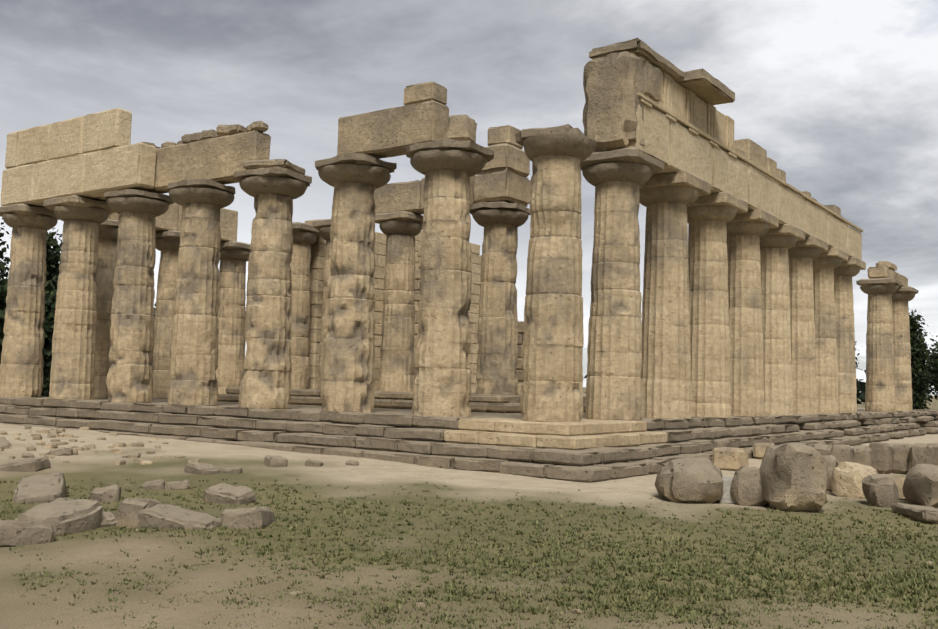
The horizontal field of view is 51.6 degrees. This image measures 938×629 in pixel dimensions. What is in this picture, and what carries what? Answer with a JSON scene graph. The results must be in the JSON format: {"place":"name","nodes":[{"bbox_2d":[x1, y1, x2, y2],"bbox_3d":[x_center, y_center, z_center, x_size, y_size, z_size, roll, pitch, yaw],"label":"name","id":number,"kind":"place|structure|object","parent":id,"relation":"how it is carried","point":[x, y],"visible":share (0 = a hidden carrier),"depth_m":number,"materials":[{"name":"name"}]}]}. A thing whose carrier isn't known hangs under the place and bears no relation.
{"place":"outdoors","nodes":[
{"label":"outdoors","id":0,"kind":"place"},
{"bbox_2d":[0,387,937,628],"bbox_3d":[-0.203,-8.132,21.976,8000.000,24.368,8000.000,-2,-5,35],"label":"ground","id":1,"kind":"structure","parent":0,"point":[335,472],"depth_m":14.02,"materials":[{"name":"beige soil"}]},
{"bbox_2d":[0,38,937,482],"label":"temple","id":2,"kind":"structure","parent":1,"relation":"on","point":[406,336],"depth_m":37.91,"materials":[{"name":"stone"}]},
{"bbox_2d":[0,478,937,628],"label":"grass tufts","id":3,"kind":"object","parent":1,"relation":"on","point":[666,569],"visible":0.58,"depth_m":12.79,"materials":[{"name":"green plant"}]},
{"bbox_2d":[0,425,937,613],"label":"rocks","id":4,"kind":"object","parent":1,"relation":"on","point":[796,477],"visible":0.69,"depth_m":20.66,"materials":[{"name":"stone"}]},
{"bbox_2d":[42,247,936,408],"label":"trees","id":5,"kind":"object","parent":1,"relation":"on","point":[911,373],"visible":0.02,"depth_m":114.24,"materials":[{"name":"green plant"}]},
{"bbox_2d":[0,217,937,409],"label":"trees","id":6,"kind":"object","parent":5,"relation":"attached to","point":[924,375],"visible":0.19,"depth_m":69.26,"materials":[{"name":"green plant"}]},
{"bbox_2d":[719,477,735,503],"bbox_3d":[5.727,3.872,21.301,0.457,0.553,0.507,0,-4,16],"label":"pale base","id":7,"kind":"object","parent":1,"relation":"on","point":[727,498],"visible":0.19,"depth_m":21.08,"materials":[{"name":"stone"}]},
{"bbox_2d":[0,0,937,395],"label":"sky","id":8,"kind":"structure","parent":0,"point":[842,95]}
]}

